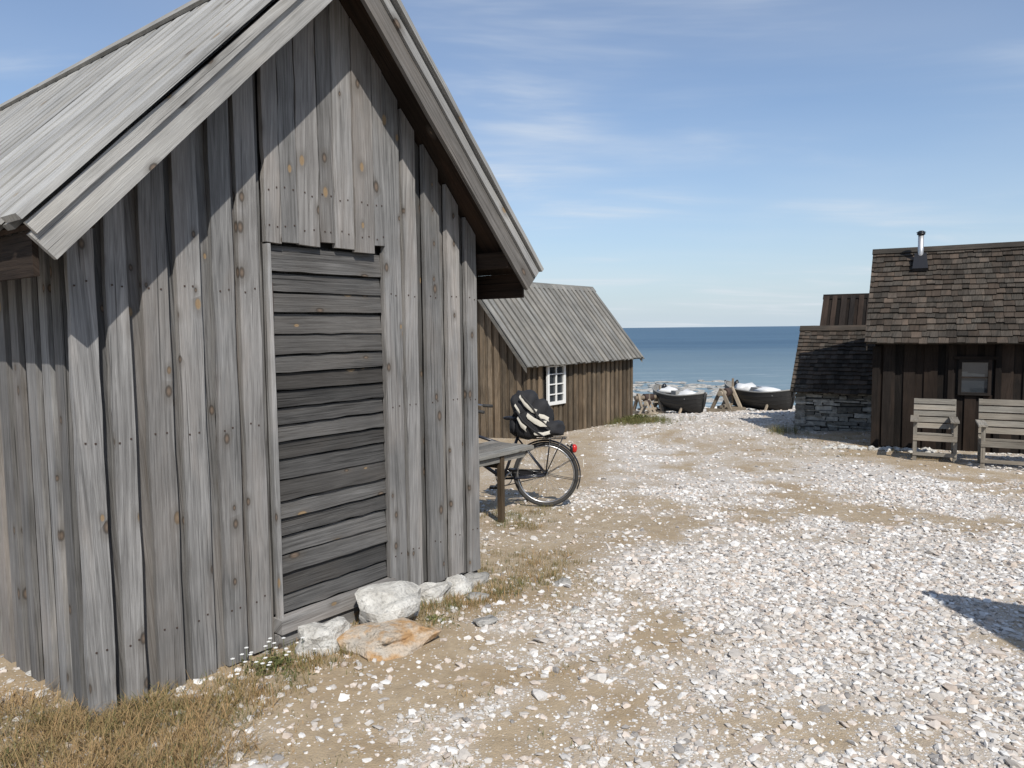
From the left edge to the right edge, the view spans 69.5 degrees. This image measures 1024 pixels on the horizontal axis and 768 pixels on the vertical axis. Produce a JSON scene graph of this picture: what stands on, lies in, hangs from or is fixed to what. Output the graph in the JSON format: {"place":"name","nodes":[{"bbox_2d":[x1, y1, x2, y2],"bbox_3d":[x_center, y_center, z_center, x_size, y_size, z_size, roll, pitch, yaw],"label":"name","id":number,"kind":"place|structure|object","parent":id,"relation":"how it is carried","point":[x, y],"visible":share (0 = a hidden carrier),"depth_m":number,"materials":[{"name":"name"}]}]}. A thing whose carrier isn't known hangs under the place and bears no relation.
{"place":"outdoors","nodes":[
{"label":"outdoors","id":0,"kind":"place"},
{"bbox_2d":[0,411,992,767],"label":"grass","id":1,"kind":"structure","parent":0,"point":[108,721],"depth_m":3.02,"materials":[{"name":"brown plant"}]},
{"bbox_2d":[0,407,1023,767],"bbox_3d":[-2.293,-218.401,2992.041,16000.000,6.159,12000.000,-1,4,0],"label":"ground","id":2,"kind":"structure","parent":0,"point":[496,743],"depth_m":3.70,"materials":[{"name":"beige gravel"}]},
{"bbox_2d":[247,650,272,659],"bbox_3d":[-1.252,1.397,3.656,0.239,0.114,0.146,-1,4,0],"label":"limestone rock","id":3,"kind":"object","parent":2,"relation":"on","point":[262,652],"visible":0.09,"depth_m":3.69,"materials":[{"name":"grey stone"}]},
{"bbox_2d":[206,651,323,680],"bbox_3d":[-1.140,1.338,3.475,0.408,0.076,0.433,2,5,31],"label":"weed clump","id":4,"kind":"object","parent":2,"relation":"on","point":[275,659],"visible":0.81,"depth_m":3.52,"materials":[{"name":"green plant"}]},
{"bbox_2d":[0,0,543,721],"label":"fishing hut","id":5,"kind":"object","parent":2,"relation":"on","point":[258,258],"visible":0.99,"depth_m":3.54,"materials":[{"name":"wood"}]},
{"bbox_2d":[260,242,387,614],"bbox_3d":[-0.984,0.217,3.987,0.056,1.885,0.760,3,5,38],"label":"door","id":6,"kind":"structure","parent":5,"relation":"in","point":[327,304],"depth_m":3.96,"materials":[{"name":"grey wood"}]},
{"bbox_2d":[231,637,315,683],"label":"white wildflowers","id":7,"kind":"object","parent":2,"relation":"on","point":[262,663],"visible":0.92,"depth_m":3.48,"materials":[{"name":"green plant"}]},
{"bbox_2d":[295,616,350,656],"bbox_3d":[-0.956,1.313,3.750,0.201,0.226,0.310,1,5,20],"label":"limestone rock","id":8,"kind":"object","parent":2,"relation":"on","point":[319,636],"visible":0.69,"depth_m":3.68,"materials":[{"name":"grey stone"}]},
{"bbox_2d":[355,581,420,623],"bbox_3d":[-0.655,1.233,4.038,0.286,0.279,0.388,3,6,41],"label":"limestone rock","id":9,"kind":"object","parent":2,"relation":"on","point":[383,602],"visible":0.73,"depth_m":3.94,"materials":[{"name":"grey stone"}]},
{"bbox_2d":[337,617,441,660],"bbox_3d":[-0.636,1.316,3.788,0.376,0.152,0.446,3,6,42],"label":"limestone rock","id":10,"kind":"object","parent":2,"relation":"on","point":[393,639],"visible":0.85,"depth_m":3.71,"materials":[{"name":"beige stone"}]},
{"bbox_2d":[419,581,451,604],"bbox_3d":[-0.512,1.307,4.491,0.344,0.187,0.211,-3,5,-28],"label":"limestone rock","id":11,"kind":"object","parent":2,"relation":"on","point":[435,590],"visible":0.41,"depth_m":4.44,"materials":[{"name":"grey stone"}]},
{"bbox_2d":[413,614,476,626],"bbox_3d":[-0.401,1.304,4.096,0.406,0.046,0.195,-1,4,0],"label":"weed clump","id":12,"kind":"object","parent":2,"relation":"on","point":[435,618],"visible":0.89,"depth_m":4.11,"materials":[{"name":"green plant"}]},
{"bbox_2d":[445,574,473,596],"bbox_3d":[-0.342,1.282,4.652,0.185,0.154,0.252,1,5,20],"label":"limestone rock","id":13,"kind":"object","parent":2,"relation":"on","point":[461,582],"visible":0.52,"depth_m":4.61,"materials":[{"name":"white stone"}]},
{"bbox_2d":[463,572,489,585],"bbox_3d":[-0.252,1.305,4.843,0.209,0.127,0.166,-1,4,0],"label":"limestone rock","id":14,"kind":"object","parent":2,"relation":"on","point":[476,577],"visible":0.35,"depth_m":4.81,"materials":[{"name":"white stone"}]},
{"bbox_2d":[465,592,488,600],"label":"limestone rock","id":15,"kind":"object","parent":2,"relation":"on","point":[472,595],"visible":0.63,"depth_m":4.46,"materials":[{"name":"grey stone"}]},
{"bbox_2d":[473,615,497,626],"bbox_3d":[-0.148,1.305,4.056,0.132,0.046,0.107,-3,5,-28],"label":"limestone rock","id":16,"kind":"object","parent":2,"relation":"on","point":[488,620],"visible":0.98,"depth_m":4.03,"materials":[{"name":"grey stone"}]},
{"bbox_2d":[479,441,533,522],"bbox_3d":[-0.486,1.003,6.802,0.536,0.721,1.602,3,5,38],"label":"wooden table","id":17,"kind":"object","parent":2,"relation":"on","point":[494,454],"visible":0.31,"depth_m":6.93,"materials":[{"name":"grey wood"}]},
{"bbox_2d":[478,390,583,505],"bbox_3d":[-0.157,0.677,7.793,1.825,1.240,0.632,0,4,7],"label":"bicycle","id":18,"kind":"object","parent":2,"relation":"on","point":[532,417],"visible":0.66,"depth_m":7.69,"materials":[{"name":"metal"}]},
{"bbox_2d":[477,282,644,438],"bbox_3d":[0.629,-0.635,18.150,3.222,3.694,5.240,3,5,37],"label":"boathouse","id":19,"kind":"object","parent":2,"relation":"on","point":[569,353],"visible":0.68,"depth_m":16.85,"materials":[{"name":"brown wood"}]},
{"bbox_2d":[546,365,565,405],"bbox_3d":[0.980,0.000,16.353,0.043,0.910,0.720,3,5,37],"label":"window frame","id":20,"kind":"structure","parent":19,"relation":"in","point":[548,374],"depth_m":16.33,"materials":[{"name":"white paint"}]},
{"bbox_2d":[550,366,562,401],"bbox_3d":[0.957,-0.001,16.370,0.010,0.890,0.700,3,5,37],"label":"window glass","id":21,"kind":"structure","parent":19,"relation":"in","point":[552,369],"depth_m":16.43,"materials":[{"name":"grey glass"}]},
{"bbox_2d":[554,578,571,586],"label":"limestone rock","id":22,"kind":"object","parent":2,"relation":"on","point":[563,581],"visible":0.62,"depth_m":4.75,"materials":[{"name":"white stone"}]},
{"bbox_2d":[569,607,581,612],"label":"limestone rock","id":23,"kind":"object","parent":2,"relation":"on","point":[575,610],"visible":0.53,"depth_m":4.21,"materials":[{"name":"grey stone"}]},
{"bbox_2d":[613,413,677,424],"bbox_3d":[3.316,0.883,18.745,2.152,0.327,2.214,3,5,37],"label":"weed clump","id":24,"kind":"object","parent":2,"relation":"on","point":[637,415],"visible":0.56,"depth_m":18.48,"materials":[{"name":"plant"}]},
{"bbox_2d":[636,394,658,415],"bbox_3d":[4.361,0.669,23.727,0.600,0.660,0.738,1,5,21],"label":"winch","id":25,"kind":"object","parent":2,"relation":"on","point":[648,402],"visible":0.91,"depth_m":23.65,"materials":[{"name":"wood"}]},
{"bbox_2d":[633,385,665,413],"bbox_3d":[4.568,0.533,24.716,1.046,0.935,0.850,-2,5,-23],"label":"winch","id":26,"kind":"object","parent":2,"relation":"on","point":[638,397],"visible":0.56,"depth_m":24.64,"materials":[{"name":"wood"}]},
{"bbox_2d":[652,383,706,413],"bbox_3d":[5.530,0.536,24.500,1.148,0.922,2.995,-2,7,-20],"label":"rowing boat","id":27,"kind":"object","parent":2,"relation":"on","point":[670,398],"visible":0.88,"depth_m":23.85,"materials":[{"name":"black paint"}]},
{"bbox_2d":[633,380,794,411],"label":"shore rocks","id":28,"kind":"object","parent":2,"relation":"on","point":[691,388],"visible":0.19,"depth_m":41.05,"materials":[{"name":"stone"}]},
{"bbox_2d":[706,378,745,411],"bbox_3d":[7.013,0.366,24.110,0.950,1.045,1.168,3,5,38],"label":"winch","id":29,"kind":"object","parent":2,"relation":"on","point":[725,394],"visible":0.96,"depth_m":23.94,"materials":[{"name":"wood"}]},
{"bbox_2d":[724,380,795,410],"bbox_3d":[8.091,0.427,24.294,1.176,0.949,3.068,-3,7,-28],"label":"rowing boat","id":30,"kind":"object","parent":2,"relation":"on","point":[751,395],"visible":0.77,"depth_m":23.67,"materials":[{"name":"black paint"}]},
{"bbox_2d":[790,325,874,430],"bbox_3d":[7.072,-0.108,15.816,1.720,2.296,2.967,2,5,29],"label":"stone cellar hut","id":31,"kind":"object","parent":2,"relation":"on","point":[831,385],"visible":0.7,"depth_m":14.96,"materials":[{"name":"grey stone"}]},
{"bbox_2d":[820,293,868,325],"bbox_3d":[9.524,-0.527,17.196,4.260,3.237,3.053,2,5,29],"label":"tarred boathouse","id":32,"kind":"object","parent":2,"relation":"on","point":[844,309],"visible":0.08,"depth_m":17.55,"materials":[{"name":"brown wood"}]},
{"bbox_2d":[822,444,936,452],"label":"edging stones","id":33,"kind":"object","parent":2,"relation":"on","point":[909,450],"visible":0.92,"depth_m":11.97,"materials":[{"name":"stone"}]},
{"bbox_2d":[910,398,959,461],"bbox_3d":[6.300,0.680,11.021,0.620,0.862,0.770,2,5,29],"label":"garden chair","id":34,"kind":"object","parent":2,"relation":"on","point":[953,419],"visible":1,"depth_m":11.13,"materials":[{"name":"grey wood"}]},
{"bbox_2d":[865,230,1023,453],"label":"tarred fishing hut","id":35,"kind":"object","parent":2,"relation":"on","point":[945,322],"visible":0.98,"depth_m":11.95,"materials":[{"name":"brown wood"}]},
{"bbox_2d":[961,362,987,392],"bbox_3d":[7.239,-0.104,11.547,0.420,0.540,0.010,2,5,29],"label":"window glass","id":36,"kind":"structure","parent":35,"relation":"in","point":[970,369],"depth_m":11.54,"materials":[{"name":"grey glass"}]},
{"bbox_2d":[958,359,991,395],"bbox_3d":[7.225,-0.102,11.522,0.440,0.560,0.043,2,5,29],"label":"window frame","id":37,"kind":"structure","parent":35,"relation":"in","point":[989,362],"depth_m":11.50,"materials":[{"name":"black wood"}]},
{"bbox_2d":[975,399,1023,468],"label":"garden chair","id":38,"kind":"object","parent":2,"relation":"on","point":[983,430],"visible":1,"depth_m":10.41,"materials":[{"name":"grey wood"}]},
{"bbox_2d":[0,0,1023,327],"label":"sky","id":39,"kind":"structure","parent":0,"point":[685,163],"materials":[{"name":"blue"}]},
{"bbox_2d":[623,326,799,408],"bbox_3d":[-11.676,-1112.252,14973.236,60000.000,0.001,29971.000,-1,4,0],"label":"sea","id":40,"kind":"structure","parent":0,"point":[765,356],"depth_m":86.53,"materials":[{"name":"liquid"}]}
]}

